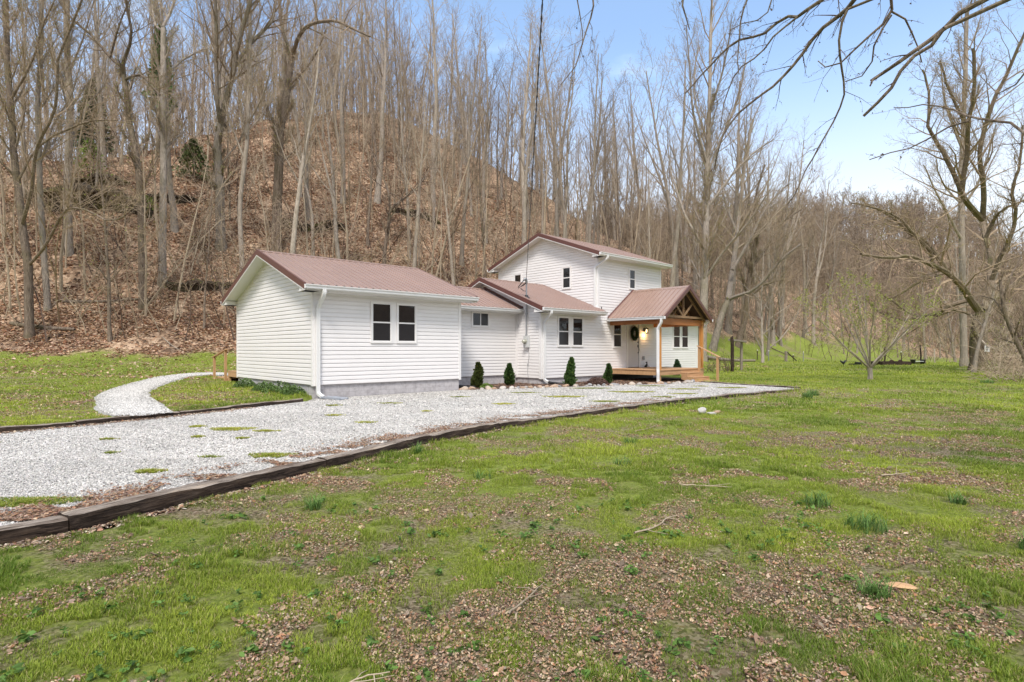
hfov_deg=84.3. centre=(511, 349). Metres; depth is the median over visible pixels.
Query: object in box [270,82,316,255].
forest tree
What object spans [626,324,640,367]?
door
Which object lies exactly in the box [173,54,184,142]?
forest tree
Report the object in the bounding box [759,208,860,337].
forest tree
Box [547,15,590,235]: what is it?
forest tree
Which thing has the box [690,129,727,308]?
forest tree
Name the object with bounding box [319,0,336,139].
forest tree
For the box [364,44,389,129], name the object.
forest tree
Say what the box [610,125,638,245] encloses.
forest tree
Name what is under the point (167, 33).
forest tree
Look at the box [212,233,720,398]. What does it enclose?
house
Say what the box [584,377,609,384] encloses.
creeping shrub
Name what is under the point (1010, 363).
undergrowth
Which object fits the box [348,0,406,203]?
forest tree
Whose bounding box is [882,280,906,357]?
forest tree
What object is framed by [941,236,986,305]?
forest tree
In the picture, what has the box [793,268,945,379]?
lawn tree
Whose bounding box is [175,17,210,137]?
forest tree
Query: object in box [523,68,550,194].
forest tree
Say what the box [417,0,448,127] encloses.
forest tree
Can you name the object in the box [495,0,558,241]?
forest tree
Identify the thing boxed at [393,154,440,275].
forest tree
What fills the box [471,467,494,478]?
grass tuft
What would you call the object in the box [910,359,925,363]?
garden bench
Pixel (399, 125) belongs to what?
forest tree
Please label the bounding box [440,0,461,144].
forest tree
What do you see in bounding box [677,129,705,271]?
forest tree
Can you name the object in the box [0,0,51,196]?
forest tree
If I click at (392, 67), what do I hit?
forest tree
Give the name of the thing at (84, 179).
rock ledge
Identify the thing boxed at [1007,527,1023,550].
grass tuft
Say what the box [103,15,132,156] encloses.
forest tree
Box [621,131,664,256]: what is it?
forest tree
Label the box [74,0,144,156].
forest tree
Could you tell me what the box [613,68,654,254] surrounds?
forest tree
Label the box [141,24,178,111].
evergreen tree
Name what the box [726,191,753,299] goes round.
forest tree
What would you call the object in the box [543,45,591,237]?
forest tree
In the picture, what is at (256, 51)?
forest tree
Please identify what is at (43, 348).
leaf litter
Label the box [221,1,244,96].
forest tree
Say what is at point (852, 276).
forest tree
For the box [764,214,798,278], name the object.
forest tree
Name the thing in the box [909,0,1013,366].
bare tree
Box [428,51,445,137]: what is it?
forest tree
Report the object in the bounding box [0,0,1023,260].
sky
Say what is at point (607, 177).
forest tree
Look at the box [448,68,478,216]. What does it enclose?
forest tree
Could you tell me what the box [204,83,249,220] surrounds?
forest tree
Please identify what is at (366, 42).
forest tree
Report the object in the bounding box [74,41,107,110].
forest tree
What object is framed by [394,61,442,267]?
forest tree
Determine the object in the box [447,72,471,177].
forest tree
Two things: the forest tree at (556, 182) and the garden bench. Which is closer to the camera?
the garden bench
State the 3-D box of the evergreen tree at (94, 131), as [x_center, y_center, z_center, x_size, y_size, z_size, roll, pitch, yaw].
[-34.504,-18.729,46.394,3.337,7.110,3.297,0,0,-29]
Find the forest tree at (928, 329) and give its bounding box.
[919,300,937,346]
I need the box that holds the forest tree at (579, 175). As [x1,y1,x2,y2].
[570,134,585,223]
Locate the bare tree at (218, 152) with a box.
[173,0,314,251]
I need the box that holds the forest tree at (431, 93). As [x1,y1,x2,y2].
[419,23,448,151]
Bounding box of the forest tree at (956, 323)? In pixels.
[951,292,959,356]
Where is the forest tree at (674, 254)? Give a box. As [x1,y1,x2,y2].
[650,21,706,286]
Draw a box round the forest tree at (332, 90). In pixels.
[304,0,349,153]
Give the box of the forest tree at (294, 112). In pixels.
[258,0,311,197]
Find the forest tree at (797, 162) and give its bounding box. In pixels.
[776,116,831,328]
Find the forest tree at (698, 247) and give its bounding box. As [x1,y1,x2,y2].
[645,164,752,294]
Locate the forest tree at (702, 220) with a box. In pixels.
[686,147,725,280]
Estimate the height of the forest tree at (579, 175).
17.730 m
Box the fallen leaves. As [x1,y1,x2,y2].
[0,332,1023,681]
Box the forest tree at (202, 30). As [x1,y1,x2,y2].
[166,0,229,98]
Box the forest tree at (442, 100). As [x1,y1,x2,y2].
[437,75,452,122]
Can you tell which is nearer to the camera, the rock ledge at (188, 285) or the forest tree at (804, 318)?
the rock ledge at (188, 285)
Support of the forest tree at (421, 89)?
on the ground at (44, 560)
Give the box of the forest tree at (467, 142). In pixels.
[441,34,487,265]
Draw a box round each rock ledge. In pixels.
[25,182,152,218]
[74,173,129,185]
[146,193,197,203]
[162,279,232,291]
[282,217,344,232]
[392,207,440,223]
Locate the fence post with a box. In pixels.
[784,351,787,360]
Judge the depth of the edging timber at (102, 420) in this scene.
11.38 m
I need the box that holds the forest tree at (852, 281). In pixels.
[834,251,874,312]
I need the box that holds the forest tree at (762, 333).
[712,208,810,362]
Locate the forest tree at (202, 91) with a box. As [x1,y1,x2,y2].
[195,29,214,136]
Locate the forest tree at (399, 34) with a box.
[378,0,414,119]
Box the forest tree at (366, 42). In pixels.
[347,0,374,112]
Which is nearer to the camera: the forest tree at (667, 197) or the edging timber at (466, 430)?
the edging timber at (466, 430)
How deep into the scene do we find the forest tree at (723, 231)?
80.67 m
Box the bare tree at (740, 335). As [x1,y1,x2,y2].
[728,149,815,347]
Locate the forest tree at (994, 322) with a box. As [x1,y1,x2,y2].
[968,295,1014,345]
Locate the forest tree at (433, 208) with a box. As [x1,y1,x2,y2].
[425,68,460,230]
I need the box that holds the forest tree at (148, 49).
[130,2,183,147]
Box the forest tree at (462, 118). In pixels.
[450,80,473,154]
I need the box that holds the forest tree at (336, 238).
[292,51,365,258]
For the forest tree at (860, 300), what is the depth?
84.94 m
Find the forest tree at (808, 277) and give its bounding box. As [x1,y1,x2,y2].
[787,252,832,316]
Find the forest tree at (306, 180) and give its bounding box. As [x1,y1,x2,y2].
[269,0,331,220]
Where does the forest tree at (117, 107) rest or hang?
on the ground at (44, 560)
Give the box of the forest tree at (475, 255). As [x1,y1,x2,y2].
[454,172,491,281]
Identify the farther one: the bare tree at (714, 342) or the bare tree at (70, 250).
the bare tree at (714, 342)
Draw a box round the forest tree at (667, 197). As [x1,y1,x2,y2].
[610,29,701,285]
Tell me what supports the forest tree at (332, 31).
on the ground at (44, 560)
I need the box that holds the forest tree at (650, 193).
[640,156,661,235]
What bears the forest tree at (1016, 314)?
on the ground at (44, 560)
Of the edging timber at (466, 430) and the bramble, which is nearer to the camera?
the edging timber at (466, 430)
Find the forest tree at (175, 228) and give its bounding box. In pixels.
[110,0,225,232]
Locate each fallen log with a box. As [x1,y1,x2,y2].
[9,315,75,333]
[62,295,154,302]
[707,349,755,361]
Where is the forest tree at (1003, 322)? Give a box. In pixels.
[988,282,1023,357]
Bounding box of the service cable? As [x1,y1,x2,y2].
[526,0,542,278]
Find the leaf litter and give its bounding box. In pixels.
[0,114,770,379]
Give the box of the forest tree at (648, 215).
[633,160,665,271]
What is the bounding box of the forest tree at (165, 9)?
[145,0,191,29]
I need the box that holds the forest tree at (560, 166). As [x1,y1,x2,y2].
[539,69,575,238]
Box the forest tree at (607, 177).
[589,101,621,244]
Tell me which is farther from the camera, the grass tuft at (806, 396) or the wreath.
the wreath
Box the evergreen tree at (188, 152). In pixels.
[172,138,212,182]
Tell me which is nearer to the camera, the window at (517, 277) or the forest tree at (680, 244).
the window at (517, 277)
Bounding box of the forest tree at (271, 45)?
[260,2,287,87]
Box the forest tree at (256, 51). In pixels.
[252,0,269,119]
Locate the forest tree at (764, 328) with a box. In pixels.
[758,193,790,331]
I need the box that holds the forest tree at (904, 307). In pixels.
[896,273,919,356]
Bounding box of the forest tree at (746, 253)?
[737,159,765,319]
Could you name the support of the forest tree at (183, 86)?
on the ground at (44, 560)
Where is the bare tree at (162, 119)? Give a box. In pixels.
[136,0,219,287]
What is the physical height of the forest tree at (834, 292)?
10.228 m
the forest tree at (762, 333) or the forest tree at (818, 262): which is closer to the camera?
the forest tree at (762, 333)
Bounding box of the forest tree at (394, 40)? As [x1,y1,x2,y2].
[387,0,404,94]
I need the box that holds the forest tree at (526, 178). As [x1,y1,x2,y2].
[501,21,558,243]
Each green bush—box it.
[72,137,112,177]
[125,195,158,215]
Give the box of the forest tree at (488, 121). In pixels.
[462,17,524,244]
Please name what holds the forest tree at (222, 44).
on the ground at (44, 560)
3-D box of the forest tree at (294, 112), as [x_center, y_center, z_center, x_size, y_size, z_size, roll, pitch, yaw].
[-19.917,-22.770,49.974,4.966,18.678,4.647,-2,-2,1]
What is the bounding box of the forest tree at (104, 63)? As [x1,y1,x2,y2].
[83,13,123,96]
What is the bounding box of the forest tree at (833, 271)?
[822,215,854,335]
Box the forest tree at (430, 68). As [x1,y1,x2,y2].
[423,17,440,133]
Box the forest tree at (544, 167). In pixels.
[535,115,554,223]
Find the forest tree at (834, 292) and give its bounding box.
[814,265,853,312]
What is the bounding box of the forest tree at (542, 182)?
[529,67,553,233]
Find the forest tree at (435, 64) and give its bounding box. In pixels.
[404,0,456,206]
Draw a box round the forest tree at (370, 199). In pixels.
[351,59,396,246]
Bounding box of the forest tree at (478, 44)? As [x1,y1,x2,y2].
[459,0,495,139]
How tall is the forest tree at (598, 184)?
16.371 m
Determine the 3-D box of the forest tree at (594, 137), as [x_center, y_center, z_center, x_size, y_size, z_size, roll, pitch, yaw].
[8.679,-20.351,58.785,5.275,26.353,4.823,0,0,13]
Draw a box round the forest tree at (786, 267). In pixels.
[758,235,811,297]
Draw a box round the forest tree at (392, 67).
[386,33,398,112]
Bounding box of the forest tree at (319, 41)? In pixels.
[311,7,334,105]
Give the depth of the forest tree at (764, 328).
67.61 m
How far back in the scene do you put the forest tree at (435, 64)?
59.24 m
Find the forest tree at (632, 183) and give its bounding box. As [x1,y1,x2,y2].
[619,146,641,240]
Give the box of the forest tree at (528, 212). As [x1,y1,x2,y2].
[516,73,547,221]
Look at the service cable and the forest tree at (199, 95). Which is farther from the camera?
the forest tree at (199, 95)
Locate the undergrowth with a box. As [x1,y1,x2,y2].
[0,45,1023,381]
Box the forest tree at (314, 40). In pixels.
[299,0,325,118]
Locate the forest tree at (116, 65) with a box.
[101,8,134,144]
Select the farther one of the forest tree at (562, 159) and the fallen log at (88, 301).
the forest tree at (562, 159)
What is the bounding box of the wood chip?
[882,582,916,589]
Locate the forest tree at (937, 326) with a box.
[924,285,942,357]
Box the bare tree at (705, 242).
[636,0,795,361]
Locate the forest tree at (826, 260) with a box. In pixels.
[794,228,853,300]
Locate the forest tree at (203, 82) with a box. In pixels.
[195,16,214,133]
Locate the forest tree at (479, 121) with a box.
[467,76,494,158]
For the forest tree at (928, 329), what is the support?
on the ground at (44, 560)
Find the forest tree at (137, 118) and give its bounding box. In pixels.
[132,88,147,149]
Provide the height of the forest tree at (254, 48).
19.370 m
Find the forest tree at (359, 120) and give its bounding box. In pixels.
[345,58,368,145]
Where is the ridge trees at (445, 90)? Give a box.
[231,0,562,208]
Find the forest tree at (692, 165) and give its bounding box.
[672,97,713,289]
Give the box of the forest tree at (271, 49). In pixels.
[255,1,286,102]
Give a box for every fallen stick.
[350,665,393,681]
[508,583,546,614]
[633,515,678,533]
[680,470,726,486]
[880,467,914,478]
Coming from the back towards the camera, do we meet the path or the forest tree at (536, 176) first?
the forest tree at (536, 176)
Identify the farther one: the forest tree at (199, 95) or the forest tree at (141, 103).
the forest tree at (199, 95)
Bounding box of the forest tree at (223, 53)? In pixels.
[207,0,233,95]
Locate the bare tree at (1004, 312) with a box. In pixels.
[971,249,1023,361]
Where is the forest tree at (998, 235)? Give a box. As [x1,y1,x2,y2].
[971,193,1023,328]
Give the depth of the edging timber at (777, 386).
21.92 m
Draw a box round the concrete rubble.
[698,407,720,414]
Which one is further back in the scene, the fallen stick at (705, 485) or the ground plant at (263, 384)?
the ground plant at (263, 384)
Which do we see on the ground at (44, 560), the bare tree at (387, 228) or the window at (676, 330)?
the bare tree at (387, 228)
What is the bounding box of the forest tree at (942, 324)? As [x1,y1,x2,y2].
[929,281,958,356]
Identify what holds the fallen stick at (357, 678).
on the ground at (44, 560)
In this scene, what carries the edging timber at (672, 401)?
on the ground at (44, 560)
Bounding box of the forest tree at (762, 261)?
[742,219,796,295]
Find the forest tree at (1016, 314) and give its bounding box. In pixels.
[1001,279,1023,355]
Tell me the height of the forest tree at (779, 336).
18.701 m
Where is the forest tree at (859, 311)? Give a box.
[827,269,888,353]
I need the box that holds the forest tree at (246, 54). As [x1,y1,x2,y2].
[232,0,261,118]
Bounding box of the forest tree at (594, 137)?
[571,30,617,242]
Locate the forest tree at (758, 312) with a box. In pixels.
[720,91,793,318]
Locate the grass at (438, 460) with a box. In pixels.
[0,336,1023,681]
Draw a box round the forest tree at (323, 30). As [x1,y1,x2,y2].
[298,2,338,73]
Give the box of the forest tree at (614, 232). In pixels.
[597,117,627,239]
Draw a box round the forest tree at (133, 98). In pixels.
[118,60,152,140]
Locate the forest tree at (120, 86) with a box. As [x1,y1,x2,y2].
[106,44,137,124]
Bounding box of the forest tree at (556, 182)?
[523,53,589,236]
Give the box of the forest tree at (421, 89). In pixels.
[411,54,429,125]
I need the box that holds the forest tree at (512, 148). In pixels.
[499,62,523,182]
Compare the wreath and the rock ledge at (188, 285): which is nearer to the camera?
the wreath
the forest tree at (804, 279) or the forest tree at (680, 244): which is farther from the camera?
the forest tree at (804, 279)
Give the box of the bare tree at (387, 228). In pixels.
[356,120,460,263]
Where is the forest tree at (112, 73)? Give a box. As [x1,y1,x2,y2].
[83,15,136,116]
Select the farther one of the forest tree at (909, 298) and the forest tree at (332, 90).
the forest tree at (909, 298)
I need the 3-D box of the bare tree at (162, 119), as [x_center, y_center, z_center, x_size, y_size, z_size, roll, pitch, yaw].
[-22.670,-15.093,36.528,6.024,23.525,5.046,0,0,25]
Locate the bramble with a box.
[705,345,745,371]
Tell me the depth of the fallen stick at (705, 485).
6.33 m
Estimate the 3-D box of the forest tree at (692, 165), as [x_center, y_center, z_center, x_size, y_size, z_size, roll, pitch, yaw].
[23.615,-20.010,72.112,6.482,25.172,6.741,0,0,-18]
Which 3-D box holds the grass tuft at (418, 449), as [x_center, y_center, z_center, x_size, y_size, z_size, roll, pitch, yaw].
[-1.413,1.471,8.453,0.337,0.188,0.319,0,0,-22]
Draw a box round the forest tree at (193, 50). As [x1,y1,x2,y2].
[172,0,207,137]
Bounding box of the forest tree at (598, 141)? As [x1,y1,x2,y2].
[582,52,631,242]
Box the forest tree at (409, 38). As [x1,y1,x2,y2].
[396,0,426,108]
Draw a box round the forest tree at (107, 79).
[85,22,121,125]
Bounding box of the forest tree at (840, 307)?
[826,269,849,353]
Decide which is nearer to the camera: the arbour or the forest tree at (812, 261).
the arbour
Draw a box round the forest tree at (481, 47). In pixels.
[465,2,490,166]
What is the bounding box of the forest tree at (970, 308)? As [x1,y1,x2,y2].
[967,275,981,329]
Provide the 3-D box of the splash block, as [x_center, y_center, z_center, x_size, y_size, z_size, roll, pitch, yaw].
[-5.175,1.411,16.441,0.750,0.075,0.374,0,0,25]
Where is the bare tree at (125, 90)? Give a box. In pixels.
[21,0,178,309]
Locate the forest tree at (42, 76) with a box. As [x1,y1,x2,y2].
[16,1,62,158]
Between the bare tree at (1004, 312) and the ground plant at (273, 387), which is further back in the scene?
the bare tree at (1004, 312)
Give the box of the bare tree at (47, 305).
[0,0,111,311]
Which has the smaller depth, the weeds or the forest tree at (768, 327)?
the weeds
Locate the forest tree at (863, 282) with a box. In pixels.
[854,253,876,340]
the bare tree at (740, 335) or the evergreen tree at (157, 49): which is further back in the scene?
the bare tree at (740, 335)
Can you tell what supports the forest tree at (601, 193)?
on the ground at (44, 560)
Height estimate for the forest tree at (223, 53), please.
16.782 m
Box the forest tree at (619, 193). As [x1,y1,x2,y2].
[609,152,633,233]
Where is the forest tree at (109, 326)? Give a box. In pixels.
[74,104,145,341]
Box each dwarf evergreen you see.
[470,361,483,387]
[503,363,514,384]
[563,357,577,386]
[602,363,613,382]
[673,359,680,375]
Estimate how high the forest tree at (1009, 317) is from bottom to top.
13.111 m
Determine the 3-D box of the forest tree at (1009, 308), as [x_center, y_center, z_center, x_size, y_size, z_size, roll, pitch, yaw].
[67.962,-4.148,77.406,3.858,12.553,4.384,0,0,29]
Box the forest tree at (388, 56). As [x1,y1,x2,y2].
[377,1,403,127]
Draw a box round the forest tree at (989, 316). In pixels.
[957,277,1021,352]
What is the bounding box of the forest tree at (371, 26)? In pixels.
[359,0,390,137]
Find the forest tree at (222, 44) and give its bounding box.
[158,0,264,189]
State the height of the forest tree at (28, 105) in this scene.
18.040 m
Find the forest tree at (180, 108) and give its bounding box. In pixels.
[171,80,197,144]
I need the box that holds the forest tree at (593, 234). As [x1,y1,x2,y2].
[570,110,603,243]
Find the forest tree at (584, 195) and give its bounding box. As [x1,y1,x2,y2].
[579,168,602,213]
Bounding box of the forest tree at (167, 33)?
[139,0,191,116]
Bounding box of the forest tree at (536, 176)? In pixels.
[508,13,548,192]
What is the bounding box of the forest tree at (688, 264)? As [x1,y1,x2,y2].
[670,135,703,272]
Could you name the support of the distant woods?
on the ground at (44, 560)
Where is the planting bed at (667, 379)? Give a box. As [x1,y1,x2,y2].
[476,377,684,388]
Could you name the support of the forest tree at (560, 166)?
on the ground at (44, 560)
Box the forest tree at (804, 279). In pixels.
[781,156,824,335]
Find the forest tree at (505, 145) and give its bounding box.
[488,41,535,199]
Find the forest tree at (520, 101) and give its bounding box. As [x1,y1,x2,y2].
[512,66,538,150]
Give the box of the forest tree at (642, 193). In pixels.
[626,142,657,248]
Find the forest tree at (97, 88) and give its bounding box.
[85,35,117,184]
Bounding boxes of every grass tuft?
[302,493,327,510]
[410,442,426,453]
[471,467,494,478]
[612,455,634,465]
[623,436,640,443]
[797,488,836,508]
[800,390,813,397]
[808,388,819,395]
[839,508,895,534]
[843,565,905,601]
[941,488,971,505]
[979,379,993,383]
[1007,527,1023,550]
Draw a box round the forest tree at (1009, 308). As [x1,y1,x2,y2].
[996,276,1022,357]
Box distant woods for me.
[569,185,1023,352]
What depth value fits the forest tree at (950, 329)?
69.85 m
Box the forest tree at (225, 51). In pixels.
[213,1,232,100]
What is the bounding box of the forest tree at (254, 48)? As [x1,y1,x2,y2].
[222,2,266,120]
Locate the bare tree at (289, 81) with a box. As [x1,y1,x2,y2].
[244,0,406,251]
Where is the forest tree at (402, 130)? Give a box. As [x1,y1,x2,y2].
[380,16,422,257]
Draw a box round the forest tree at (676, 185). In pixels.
[656,123,699,271]
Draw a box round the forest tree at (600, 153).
[594,100,619,235]
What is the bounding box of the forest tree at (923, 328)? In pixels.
[906,250,938,358]
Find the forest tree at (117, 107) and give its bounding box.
[82,45,148,156]
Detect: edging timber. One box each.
[0,422,75,431]
[0,515,67,545]
[57,458,326,532]
[73,411,179,425]
[178,403,250,414]
[248,398,302,407]
[315,434,431,467]
[429,422,499,441]
[494,412,578,428]
[575,405,637,415]
[633,398,684,409]
[680,394,730,402]
[710,381,754,384]
[726,390,768,396]
[755,384,800,388]
[767,388,800,392]
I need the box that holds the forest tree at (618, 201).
[595,105,637,249]
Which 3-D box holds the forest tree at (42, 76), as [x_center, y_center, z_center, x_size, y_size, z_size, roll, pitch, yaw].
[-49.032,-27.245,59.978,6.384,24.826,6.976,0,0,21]
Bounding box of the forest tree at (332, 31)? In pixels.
[317,2,341,76]
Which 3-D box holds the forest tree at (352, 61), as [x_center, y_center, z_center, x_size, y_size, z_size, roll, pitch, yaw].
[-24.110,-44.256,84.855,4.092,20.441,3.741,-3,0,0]
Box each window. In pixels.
[370,301,392,342]
[396,303,416,342]
[471,311,489,327]
[514,273,521,281]
[557,316,569,346]
[562,266,570,289]
[572,317,583,346]
[612,325,621,347]
[629,268,635,289]
[673,327,680,348]
[681,326,688,348]
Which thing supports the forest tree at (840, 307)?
on the ground at (44, 560)
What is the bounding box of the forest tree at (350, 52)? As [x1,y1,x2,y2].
[330,0,390,121]
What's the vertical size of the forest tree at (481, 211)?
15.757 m
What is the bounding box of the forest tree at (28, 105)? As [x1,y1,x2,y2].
[15,36,53,156]
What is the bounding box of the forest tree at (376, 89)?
[369,48,380,119]
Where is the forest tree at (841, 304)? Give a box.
[823,281,858,335]
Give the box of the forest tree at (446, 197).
[425,118,464,284]
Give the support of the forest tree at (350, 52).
on the ground at (44, 560)
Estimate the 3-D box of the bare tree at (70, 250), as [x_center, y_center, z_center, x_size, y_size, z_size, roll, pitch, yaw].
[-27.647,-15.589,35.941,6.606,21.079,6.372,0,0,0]
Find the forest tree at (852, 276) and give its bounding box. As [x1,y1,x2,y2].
[835,245,869,308]
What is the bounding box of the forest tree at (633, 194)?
[620,115,654,248]
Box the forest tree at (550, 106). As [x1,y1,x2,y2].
[505,0,579,224]
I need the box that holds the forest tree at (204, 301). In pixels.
[179,171,233,328]
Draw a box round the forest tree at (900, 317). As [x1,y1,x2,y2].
[877,277,931,352]
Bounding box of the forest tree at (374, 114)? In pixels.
[351,19,389,174]
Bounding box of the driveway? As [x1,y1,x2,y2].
[0,382,793,525]
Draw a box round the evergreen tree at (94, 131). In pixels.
[73,79,115,154]
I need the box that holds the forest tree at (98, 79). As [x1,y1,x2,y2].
[87,0,121,168]
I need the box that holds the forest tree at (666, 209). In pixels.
[657,148,682,258]
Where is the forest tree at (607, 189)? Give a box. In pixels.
[597,125,618,235]
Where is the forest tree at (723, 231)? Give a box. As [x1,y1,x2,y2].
[712,169,728,287]
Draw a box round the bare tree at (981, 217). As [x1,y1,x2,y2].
[830,0,1023,370]
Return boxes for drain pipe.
[548,381,564,383]
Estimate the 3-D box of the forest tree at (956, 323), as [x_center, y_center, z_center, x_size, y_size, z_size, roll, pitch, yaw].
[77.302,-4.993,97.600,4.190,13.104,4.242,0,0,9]
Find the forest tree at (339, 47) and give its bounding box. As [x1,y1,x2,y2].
[326,0,356,117]
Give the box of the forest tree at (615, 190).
[602,117,626,249]
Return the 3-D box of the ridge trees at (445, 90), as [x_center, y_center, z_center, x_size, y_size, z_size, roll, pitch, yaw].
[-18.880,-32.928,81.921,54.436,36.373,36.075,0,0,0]
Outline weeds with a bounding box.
[0,495,1015,681]
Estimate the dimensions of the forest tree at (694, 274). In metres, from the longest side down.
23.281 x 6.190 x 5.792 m
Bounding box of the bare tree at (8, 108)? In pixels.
[0,0,157,338]
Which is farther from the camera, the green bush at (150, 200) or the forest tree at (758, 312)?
the forest tree at (758, 312)
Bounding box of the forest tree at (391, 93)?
[370,0,401,151]
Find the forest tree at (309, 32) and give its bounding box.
[296,1,323,104]
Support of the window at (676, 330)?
in the house
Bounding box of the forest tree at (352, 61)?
[343,0,359,109]
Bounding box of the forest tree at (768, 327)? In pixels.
[714,210,822,355]
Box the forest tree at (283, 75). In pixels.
[254,0,321,159]
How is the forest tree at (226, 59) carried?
on the ground at (44, 560)
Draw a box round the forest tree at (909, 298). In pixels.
[873,273,930,345]
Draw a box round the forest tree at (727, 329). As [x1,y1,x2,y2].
[683,58,773,334]
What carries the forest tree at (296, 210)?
on the ground at (44, 560)
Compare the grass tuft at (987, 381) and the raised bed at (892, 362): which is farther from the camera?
the raised bed at (892, 362)
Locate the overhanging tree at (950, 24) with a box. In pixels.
[557,0,1023,211]
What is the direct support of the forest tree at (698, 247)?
on the ground at (44, 560)
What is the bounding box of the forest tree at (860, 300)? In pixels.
[852,268,869,340]
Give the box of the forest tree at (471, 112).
[458,49,495,196]
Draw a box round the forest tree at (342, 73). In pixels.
[322,0,371,203]
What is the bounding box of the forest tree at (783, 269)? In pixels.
[770,143,820,335]
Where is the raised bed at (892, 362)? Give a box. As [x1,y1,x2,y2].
[871,360,910,364]
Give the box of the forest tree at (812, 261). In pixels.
[795,241,822,285]
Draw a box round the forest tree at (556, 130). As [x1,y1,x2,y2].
[540,74,571,200]
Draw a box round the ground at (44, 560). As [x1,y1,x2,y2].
[0,110,1023,681]
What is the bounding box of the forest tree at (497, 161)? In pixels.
[488,81,511,210]
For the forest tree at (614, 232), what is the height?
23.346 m
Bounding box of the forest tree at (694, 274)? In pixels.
[687,109,732,291]
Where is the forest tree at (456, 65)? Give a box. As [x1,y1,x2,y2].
[449,27,469,129]
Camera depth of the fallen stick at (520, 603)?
3.52 m
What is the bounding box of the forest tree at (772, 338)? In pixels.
[744,125,788,345]
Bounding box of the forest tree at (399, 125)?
[388,48,413,167]
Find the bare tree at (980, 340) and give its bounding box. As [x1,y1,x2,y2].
[969,277,1008,372]
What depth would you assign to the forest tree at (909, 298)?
96.88 m
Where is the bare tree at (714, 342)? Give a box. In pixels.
[673,79,822,351]
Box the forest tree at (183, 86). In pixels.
[175,51,200,122]
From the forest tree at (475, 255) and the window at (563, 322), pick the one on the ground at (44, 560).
the forest tree at (475, 255)
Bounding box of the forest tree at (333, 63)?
[327,12,348,114]
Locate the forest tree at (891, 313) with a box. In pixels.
[878,287,913,339]
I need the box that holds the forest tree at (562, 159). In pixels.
[554,96,575,202]
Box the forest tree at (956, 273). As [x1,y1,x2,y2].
[939,203,975,299]
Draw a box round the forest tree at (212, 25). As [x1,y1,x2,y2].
[191,0,243,57]
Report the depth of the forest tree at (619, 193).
92.90 m
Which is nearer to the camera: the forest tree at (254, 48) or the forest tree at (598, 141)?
the forest tree at (598, 141)
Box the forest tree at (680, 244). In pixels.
[672,176,699,285]
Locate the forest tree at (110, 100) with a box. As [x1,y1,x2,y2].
[86,39,143,152]
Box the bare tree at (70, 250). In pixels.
[20,0,134,256]
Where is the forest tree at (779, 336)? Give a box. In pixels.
[734,187,818,346]
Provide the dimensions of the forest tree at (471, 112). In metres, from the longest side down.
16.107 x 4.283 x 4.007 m
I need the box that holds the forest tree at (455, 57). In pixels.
[426,0,478,165]
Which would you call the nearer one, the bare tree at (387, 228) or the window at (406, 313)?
the window at (406, 313)
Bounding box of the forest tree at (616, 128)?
[603,68,631,240]
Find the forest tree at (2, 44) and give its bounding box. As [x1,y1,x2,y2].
[0,0,28,86]
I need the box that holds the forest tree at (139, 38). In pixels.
[105,0,160,106]
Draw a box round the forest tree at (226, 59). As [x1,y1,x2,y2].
[211,15,233,91]
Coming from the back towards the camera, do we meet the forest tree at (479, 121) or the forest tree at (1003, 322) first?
the forest tree at (479, 121)
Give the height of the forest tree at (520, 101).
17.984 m
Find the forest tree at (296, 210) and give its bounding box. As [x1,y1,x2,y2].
[268,8,346,253]
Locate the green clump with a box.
[479,383,492,388]
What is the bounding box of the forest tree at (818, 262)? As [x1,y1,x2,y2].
[800,162,845,345]
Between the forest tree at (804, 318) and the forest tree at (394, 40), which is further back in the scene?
the forest tree at (394, 40)
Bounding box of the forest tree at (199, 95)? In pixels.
[185,41,214,136]
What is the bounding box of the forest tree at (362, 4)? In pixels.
[347,0,383,116]
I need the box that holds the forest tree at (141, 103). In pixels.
[130,54,154,142]
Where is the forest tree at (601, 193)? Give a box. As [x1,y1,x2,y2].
[590,100,627,244]
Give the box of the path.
[94,375,221,416]
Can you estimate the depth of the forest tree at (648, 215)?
53.09 m
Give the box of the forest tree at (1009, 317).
[988,287,1021,354]
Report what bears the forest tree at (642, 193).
on the ground at (44, 560)
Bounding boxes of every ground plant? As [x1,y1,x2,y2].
[232,378,257,387]
[251,381,276,390]
[261,380,292,392]
[279,384,305,394]
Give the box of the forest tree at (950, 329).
[900,236,989,361]
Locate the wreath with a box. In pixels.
[631,326,638,340]
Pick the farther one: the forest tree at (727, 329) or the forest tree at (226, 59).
the forest tree at (226, 59)
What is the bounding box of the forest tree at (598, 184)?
[585,119,611,237]
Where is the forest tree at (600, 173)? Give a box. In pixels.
[593,109,615,234]
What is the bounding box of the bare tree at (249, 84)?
[214,0,292,271]
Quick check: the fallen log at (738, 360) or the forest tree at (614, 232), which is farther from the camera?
the forest tree at (614, 232)
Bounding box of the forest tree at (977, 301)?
[945,273,1000,344]
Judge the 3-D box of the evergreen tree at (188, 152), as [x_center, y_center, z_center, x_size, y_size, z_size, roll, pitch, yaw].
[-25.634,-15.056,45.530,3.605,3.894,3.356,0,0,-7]
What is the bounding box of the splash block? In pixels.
[321,396,347,399]
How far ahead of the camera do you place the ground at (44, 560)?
5.59 m
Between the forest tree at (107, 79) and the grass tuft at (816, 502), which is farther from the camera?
the forest tree at (107, 79)
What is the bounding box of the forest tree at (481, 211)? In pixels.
[462,103,499,277]
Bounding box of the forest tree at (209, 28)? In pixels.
[187,0,231,71]
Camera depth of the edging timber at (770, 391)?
20.07 m
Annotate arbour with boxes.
[728,336,746,371]
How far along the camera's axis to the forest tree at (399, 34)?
88.22 m
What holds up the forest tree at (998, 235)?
on the ground at (44, 560)
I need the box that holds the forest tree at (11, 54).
[0,8,31,118]

